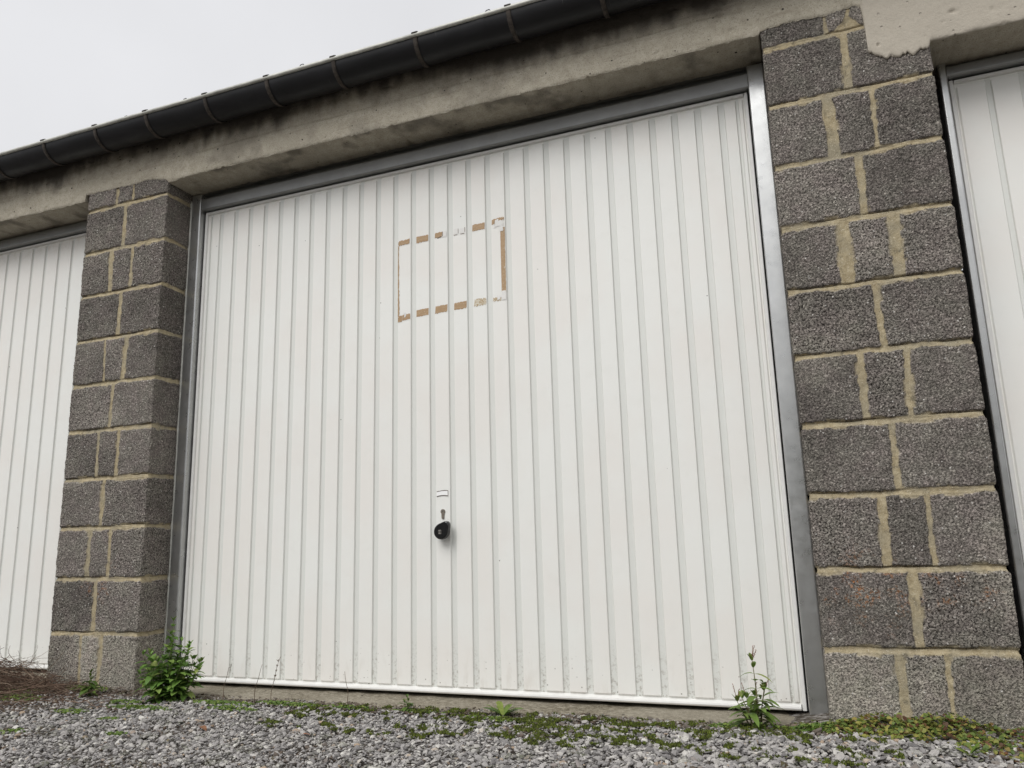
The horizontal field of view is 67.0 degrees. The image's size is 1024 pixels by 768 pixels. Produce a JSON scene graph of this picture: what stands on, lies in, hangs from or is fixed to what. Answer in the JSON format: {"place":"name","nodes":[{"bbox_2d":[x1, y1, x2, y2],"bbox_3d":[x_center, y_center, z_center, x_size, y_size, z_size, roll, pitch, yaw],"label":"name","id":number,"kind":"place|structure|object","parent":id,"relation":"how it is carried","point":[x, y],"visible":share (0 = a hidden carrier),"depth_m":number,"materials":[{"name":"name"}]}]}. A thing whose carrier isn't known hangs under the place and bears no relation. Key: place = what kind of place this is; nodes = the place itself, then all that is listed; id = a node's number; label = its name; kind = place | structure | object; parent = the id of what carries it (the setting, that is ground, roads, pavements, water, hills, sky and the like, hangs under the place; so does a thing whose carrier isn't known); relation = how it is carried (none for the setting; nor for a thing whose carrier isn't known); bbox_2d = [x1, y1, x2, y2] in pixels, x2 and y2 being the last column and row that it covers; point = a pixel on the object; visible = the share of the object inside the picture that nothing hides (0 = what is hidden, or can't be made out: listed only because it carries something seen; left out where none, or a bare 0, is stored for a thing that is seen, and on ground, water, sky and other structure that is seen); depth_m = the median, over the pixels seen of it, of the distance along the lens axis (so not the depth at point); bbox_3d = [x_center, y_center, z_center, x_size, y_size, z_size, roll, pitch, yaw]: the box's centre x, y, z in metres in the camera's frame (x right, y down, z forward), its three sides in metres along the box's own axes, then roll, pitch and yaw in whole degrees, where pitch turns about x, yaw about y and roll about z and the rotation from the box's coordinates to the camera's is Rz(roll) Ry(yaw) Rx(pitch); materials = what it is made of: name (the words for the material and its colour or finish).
{"place":"outdoors","nodes":[
{"label":"outdoors","id":0,"kind":"place"},
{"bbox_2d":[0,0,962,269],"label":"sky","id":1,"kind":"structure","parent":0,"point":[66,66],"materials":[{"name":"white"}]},
{"bbox_2d":[0,649,1023,767],"bbox_3d":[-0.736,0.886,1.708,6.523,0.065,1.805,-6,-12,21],"label":"gravel","id":2,"kind":"structure","parent":0,"point":[691,757],"depth_m":2.01,"materials":[{"name":"grey gravel"}]},
{"bbox_2d":[0,645,146,727],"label":"dry brush","id":3,"kind":"object","parent":2,"relation":"on","point":[21,680],"visible":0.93,"depth_m":2.90,"materials":[{"name":"brown plant"}]},
{"bbox_2d":[12,678,62,691],"bbox_3d":[-1.902,1.147,2.979,0.582,0.034,0.052,-7,-13,24],"label":"dead branch","id":4,"kind":"object","parent":3,"relation":"on","point":[39,684],"visible":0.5,"depth_m":2.90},
{"bbox_2d":[0,678,78,692],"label":"dead branch","id":5,"kind":"object","parent":3,"relation":"on","point":[33,687],"visible":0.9,"depth_m":2.83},
{"bbox_2d":[62,698,112,712],"bbox_3d":[-1.447,1.089,2.662,0.367,0.034,0.053,-11,-15,38],"label":"dead branch","id":6,"kind":"object","parent":2,"relation":"on","point":[92,704],"visible":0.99,"depth_m":2.62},
{"bbox_2d":[78,669,100,697],"bbox_3d":[-1.531,1.091,2.810,0.082,0.108,0.079,2,-12,-18],"label":"nettle plant","id":7,"kind":"object","parent":2,"relation":"on","point":[92,686],"visible":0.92,"depth_m":2.80,"materials":[{"name":"green plant"}]},
{"bbox_2d":[135,616,204,703],"bbox_3d":[-1.207,0.973,2.732,0.219,0.294,0.209,-12,-16,43],"label":"nettle plant","id":8,"kind":"object","parent":2,"relation":"on","point":[172,688],"visible":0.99,"depth_m":2.70,"materials":[{"name":"green plant"}]},
{"bbox_2d":[271,659,279,692],"bbox_3d":[-0.808,1.010,2.643,0.037,0.150,0.008,-6,-12,21],"label":"dry stem","id":9,"kind":"object","parent":2,"relation":"on","point":[275,675],"visible":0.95,"depth_m":2.65,"materials":[{"name":"beige plant"}]},
{"bbox_2d":[401,694,413,712],"bbox_3d":[-0.327,1.007,2.424,0.059,0.066,0.058,-6,-12,21],"label":"weed","id":10,"kind":"object","parent":2,"relation":"on","point":[407,708],"visible":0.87,"depth_m":2.42,"materials":[{"name":"green plant"}]},
{"bbox_2d":[0,685,853,735],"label":"chickweed","id":11,"kind":"object","parent":2,"relation":"on","point":[491,717],"visible":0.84,"depth_m":2.53,"materials":[{"name":"green plant"}]},
{"bbox_2d":[483,701,522,722],"bbox_3d":[-0.030,0.988,2.322,0.120,0.056,0.121,-11,-15,37],"label":"leafy rosette","id":12,"kind":"object","parent":2,"relation":"on","point":[501,710],"visible":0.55,"depth_m":2.33,"materials":[{"name":"green plant"}]},
{"bbox_2d":[0,0,1023,731],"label":"garage building","id":13,"kind":"structure","parent":2,"relation":"on","point":[640,358],"depth_m":2.67,"materials":[{"name":"concrete"}]},
{"bbox_2d":[0,233,85,668],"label":"garage door","id":14,"kind":"structure","parent":13,"relation":"in","point":[40,284],"depth_m":3.58,"materials":[{"name":"white metal"}]},
{"bbox_2d":[181,92,806,710],"bbox_3d":[-0.255,0.089,2.812,2.304,1.955,0.074,-6,-12,21],"label":"garage door","id":15,"kind":"structure","parent":13,"relation":"in","point":[502,421],"depth_m":2.72,"materials":[{"name":"white metal"}]},
{"bbox_2d":[948,66,1023,566],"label":"garage door","id":16,"kind":"structure","parent":13,"relation":"in","point":[988,108],"depth_m":2.25,"materials":[{"name":"white metal"}]},
{"bbox_2d":[255,702,904,766],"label":"moss","id":17,"kind":"object","parent":2,"relation":"on","point":[619,740],"visible":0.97,"depth_m":2.08,"materials":[{"name":"green plant"}]},
{"bbox_2d":[727,645,783,726],"bbox_3d":[0.656,0.826,2.101,0.149,0.225,0.148,-6,-12,21],"label":"knotweed plant","id":18,"kind":"object","parent":2,"relation":"on","point":[754,713],"visible":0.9,"depth_m":2.08,"materials":[{"name":"green plant"}]},
{"bbox_2d":[816,712,1023,762],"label":"ground cover","id":19,"kind":"object","parent":2,"relation":"on","point":[925,724],"visible":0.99,"depth_m":1.89,"materials":[{"name":"green plant"}]},
{"bbox_2d":[955,743,981,756],"bbox_3d":[1.030,0.825,1.742,0.054,0.033,0.056,-6,-12,21],"label":"leafy rosette","id":20,"kind":"object","parent":2,"relation":"on","point":[974,748],"visible":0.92,"depth_m":1.74,"materials":[{"name":"green plant"}]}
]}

